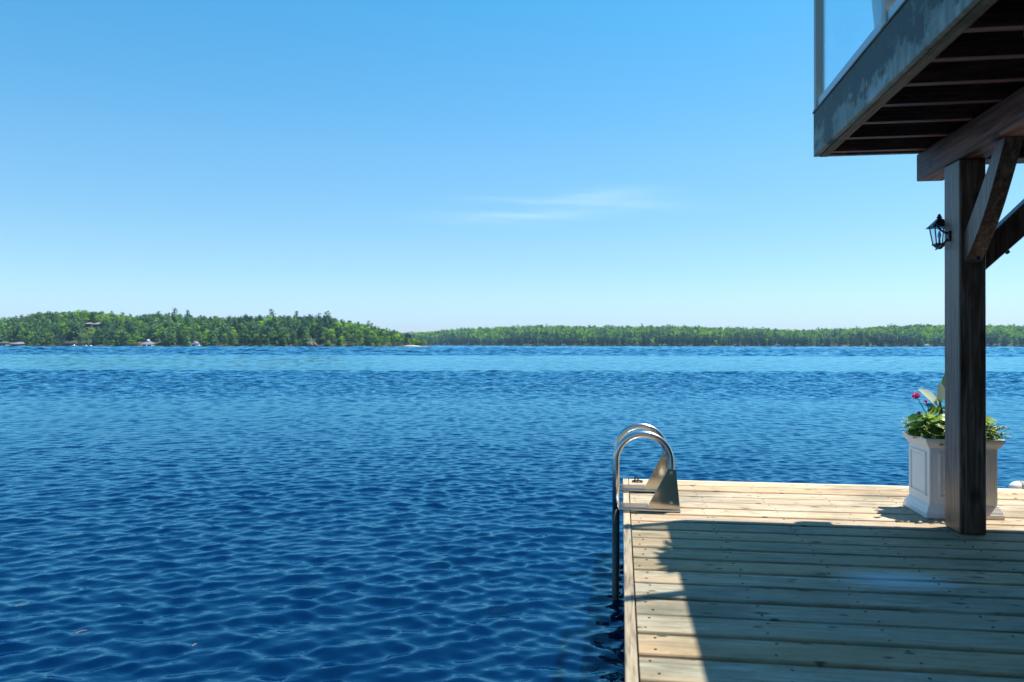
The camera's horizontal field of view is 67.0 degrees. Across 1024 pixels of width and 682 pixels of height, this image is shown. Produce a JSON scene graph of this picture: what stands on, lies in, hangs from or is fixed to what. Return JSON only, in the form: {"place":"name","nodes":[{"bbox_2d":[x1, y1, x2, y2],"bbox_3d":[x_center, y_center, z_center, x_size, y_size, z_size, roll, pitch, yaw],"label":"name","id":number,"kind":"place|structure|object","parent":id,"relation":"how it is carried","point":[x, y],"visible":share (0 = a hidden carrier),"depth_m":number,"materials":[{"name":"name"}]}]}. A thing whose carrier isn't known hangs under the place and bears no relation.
{"place":"outdoors","nodes":[
{"label":"outdoors","id":0,"kind":"place"},
{"bbox_2d":[1,322,431,346],"bbox_3d":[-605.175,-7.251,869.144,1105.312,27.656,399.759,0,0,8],"label":"headland terrain","id":1,"kind":"structure","parent":0,"point":[140,342],"depth_m":709.64,"materials":[{"name":"green plant"}]},
{"bbox_2d":[0,341,9,345],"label":"boathouse","id":2,"kind":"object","parent":1,"relation":"on","point":[2,343],"visible":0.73,"depth_m":697.51,"materials":[{"name":"beige"}]},
{"bbox_2d":[10,342,25,345],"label":"boathouse","id":3,"kind":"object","parent":1,"relation":"on","point":[17,344],"visible":0.68,"depth_m":699.34,"materials":[{"name":"grey"}]},
{"bbox_2d":[16,328,26,341],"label":"leafy tree","id":4,"kind":"object","parent":1,"relation":"on","point":[22,331],"visible":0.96,"depth_m":706.10,"materials":[{"name":"green plant"}]},
{"bbox_2d":[23,336,30,345],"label":"pine tree","id":5,"kind":"object","parent":1,"relation":"on","point":[27,341],"visible":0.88,"depth_m":698.80,"materials":[{"name":"green plant"}]},
{"bbox_2d":[34,336,41,345],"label":"pine tree","id":6,"kind":"object","parent":1,"relation":"on","point":[38,342],"visible":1,"depth_m":701.30,"materials":[{"name":"green plant"}]},
{"bbox_2d":[33,331,44,342],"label":"pine tree","id":7,"kind":"object","parent":1,"relation":"on","point":[39,332],"visible":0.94,"depth_m":706.82,"materials":[{"name":"green plant"}]},
{"bbox_2d":[61,343,78,345],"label":"boathouse","id":8,"kind":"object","parent":1,"relation":"on","point":[68,344],"visible":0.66,"depth_m":698.92,"materials":[{"name":"brown"}]},
{"bbox_2d":[84,322,93,326],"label":"hillside house","id":9,"kind":"structure","parent":1,"relation":"on","point":[89,324],"depth_m":752.10,"materials":[{"name":"white"}]},
{"bbox_2d":[85,332,92,342],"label":"leafy tree","id":10,"kind":"object","parent":1,"relation":"on","point":[89,334],"visible":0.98,"depth_m":708.00,"materials":[{"name":"green plant"}]},
{"bbox_2d":[91,331,100,342],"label":"pine tree","id":11,"kind":"object","parent":1,"relation":"on","point":[94,332],"visible":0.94,"depth_m":707.17,"materials":[{"name":"green plant"}]},
{"bbox_2d":[91,327,103,341],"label":"pine tree","id":12,"kind":"object","parent":1,"relation":"on","point":[99,335],"visible":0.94,"depth_m":707.24,"materials":[{"name":"green plant"}]},
{"bbox_2d":[93,322,101,327],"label":"hillside house","id":13,"kind":"structure","parent":1,"relation":"on","point":[95,325],"depth_m":752.10,"materials":[{"name":"white"}]},
{"bbox_2d":[116,329,129,343],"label":"pine tree","id":14,"kind":"object","parent":1,"relation":"on","point":[122,335],"visible":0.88,"depth_m":704.53,"materials":[{"name":"green plant"}]},
{"bbox_2d":[142,339,154,345],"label":"boathouse","id":15,"kind":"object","parent":1,"relation":"on","point":[148,343],"visible":0.7,"depth_m":696.99,"materials":[{"name":"white"}]},
{"bbox_2d":[180,329,189,338],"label":"leafy tree","id":16,"kind":"object","parent":1,"relation":"on","point":[183,331],"visible":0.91,"depth_m":707.49,"materials":[{"name":"green plant"}]},
{"bbox_2d":[191,341,199,345],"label":"boathouse","id":17,"kind":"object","parent":1,"relation":"on","point":[194,343],"visible":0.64,"depth_m":699.02,"materials":[{"name":"white"}]},
{"bbox_2d":[203,330,216,344],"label":"pine tree","id":18,"kind":"object","parent":1,"relation":"on","point":[211,332],"visible":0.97,"depth_m":704.59,"materials":[{"name":"green plant"}]},
{"bbox_2d":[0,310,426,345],"bbox_3d":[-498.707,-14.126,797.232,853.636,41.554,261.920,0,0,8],"label":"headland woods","id":19,"kind":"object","parent":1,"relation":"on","point":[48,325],"visible":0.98,"depth_m":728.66,"materials":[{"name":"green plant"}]},
{"bbox_2d":[238,331,244,344],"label":"pine tree","id":20,"kind":"object","parent":1,"relation":"on","point":[241,337],"visible":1,"depth_m":705.66,"materials":[{"name":"green plant"}]},
{"bbox_2d":[254,329,263,342],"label":"pine tree","id":21,"kind":"object","parent":1,"relation":"on","point":[261,334],"visible":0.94,"depth_m":707.89,"materials":[{"name":"green plant"}]},
{"bbox_2d":[278,331,286,343],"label":"leafy tree","id":22,"kind":"object","parent":1,"relation":"on","point":[283,332],"visible":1,"depth_m":706.63,"materials":[{"name":"green plant"}]},
{"bbox_2d":[309,341,317,345],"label":"rock slide","id":23,"kind":"object","parent":1,"relation":"on","point":[312,343],"visible":0.57,"depth_m":700.00,"materials":[{"name":"grey stone"}]},
{"bbox_2d":[347,334,356,340],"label":"leafy tree","id":24,"kind":"object","parent":1,"relation":"on","point":[352,338],"visible":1,"depth_m":705.12,"materials":[{"name":"green plant"}]},
{"bbox_2d":[0,345,1023,681],"bbox_3d":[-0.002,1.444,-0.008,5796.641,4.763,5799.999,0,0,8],"label":"water","id":25,"kind":"structure","parent":0,"point":[438,513],"depth_m":8.91,"materials":[{"name":"blue liquid"}]},
{"bbox_2d":[623,479,1023,681],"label":"dock","id":26,"kind":"object","parent":25,"relation":"in","point":[764,582],"visible":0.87,"depth_m":3.19,"materials":[{"name":"brown wood"}]},
{"bbox_2d":[632,475,642,482],"bbox_3d":[0.918,1.010,5.661,0.082,0.047,0.082,0,0,8],"label":"mooring ring","id":27,"kind":"object","parent":26,"relation":"on","point":[637,481],"visible":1,"depth_m":5.67,"materials":[{"name":"silver metal"}]},
{"bbox_2d":[612,423,680,599],"bbox_3d":[0.857,1.464,5.003,0.407,1.834,0.725,0,0,8],"label":"swim ladder","id":28,"kind":"object","parent":26,"relation":"attached to","point":[662,484],"visible":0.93,"depth_m":4.70,"materials":[{"name":"silver metal"}]},
{"bbox_2d":[812,0,1023,534],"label":"balcony","id":29,"kind":"structure","parent":26,"relation":"on","point":[937,86],"depth_m":4.02,"materials":[{"name":"brown wood"}]},
{"bbox_2d":[872,0,881,27],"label":"potted plant","id":30,"kind":"object","parent":29,"relation":"on","point":[877,10],"depth_m":4.01,"materials":[{"name":"plant"}]},
{"bbox_2d":[926,214,949,249],"bbox_3d":[2.413,-0.616,4.329,0.112,0.210,0.216,0,0,8],"label":"wall lantern","id":31,"kind":"object","parent":29,"relation":"attached to","point":[938,223],"depth_m":4.36,"materials":[{"name":"black metal"}]},
{"bbox_2d":[902,432,1005,519],"bbox_3d":[2.648,0.802,4.660,0.428,0.460,0.388,0,0,8],"label":"planter box","id":32,"kind":"object","parent":26,"relation":"on","point":[925,497],"visible":0.61,"depth_m":4.52,"materials":[{"name":"white paint"}]},
{"bbox_2d":[901,417,944,443],"bbox_3d":[2.487,0.539,4.625,0.305,0.138,0.507,0,0,-26],"label":"trailing plant","id":33,"kind":"object","parent":32,"relation":"in","point":[907,423],"visible":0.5,"depth_m":4.55,"materials":[{"name":"green plant"}]},
{"bbox_2d":[907,392,944,445],"bbox_3d":[2.546,0.457,4.636,0.335,0.305,0.323,0,0,8],"label":"geranium","id":34,"kind":"object","parent":32,"relation":"in","point":[920,420],"visible":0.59,"depth_m":4.59,"materials":[{"name":"green plant"}]},
{"bbox_2d":[918,374,944,413],"bbox_3d":[2.606,0.404,4.668,0.314,0.411,0.104,0,0,-24],"label":"broad leaf plant","id":35,"kind":"object","parent":32,"relation":"in","point":[931,396],"visible":0.42,"depth_m":4.64,"materials":[{"name":"white plant"}]},
{"bbox_2d":[986,415,997,438],"bbox_3d":[2.741,0.505,4.609,0.243,0.209,0.263,0,0,-31],"label":"geranium","id":36,"kind":"object","parent":32,"relation":"in","point":[989,420],"visible":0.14,"depth_m":4.54,"materials":[{"name":"green plant"}]},
{"bbox_2d":[986,424,1009,440],"bbox_3d":[2.790,0.541,4.634,0.283,0.136,0.484,0,0,8],"label":"trailing plant","id":37,"kind":"object","parent":32,"relation":"in","point":[992,434],"visible":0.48,"depth_m":4.48,"materials":[{"name":"green plant"}]},
{"bbox_2d":[1008,481,1023,488],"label":"dock bumper","id":38,"kind":"object","parent":26,"relation":"attached to","point":[1017,485],"visible":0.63,"depth_m":5.47,"materials":[{"name":"white plastic"}]},
{"bbox_2d":[0,0,1023,333],"label":"sky","id":39,"kind":"structure","parent":0,"point":[402,166],"materials":[{"name":"blue"}]},
{"bbox_2d":[414,334,1023,346],"bbox_3d":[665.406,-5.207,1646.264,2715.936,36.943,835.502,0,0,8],"label":"shore terrain","id":40,"kind":"structure","parent":0,"point":[835,345],"depth_m":1307.76,"materials":[{"name":"green plant"}]},
{"bbox_2d":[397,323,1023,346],"bbox_3d":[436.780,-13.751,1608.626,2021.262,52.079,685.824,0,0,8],"label":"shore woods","id":41,"kind":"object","parent":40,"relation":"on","point":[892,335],"visible":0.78,"depth_m":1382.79,"materials":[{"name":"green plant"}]}
]}

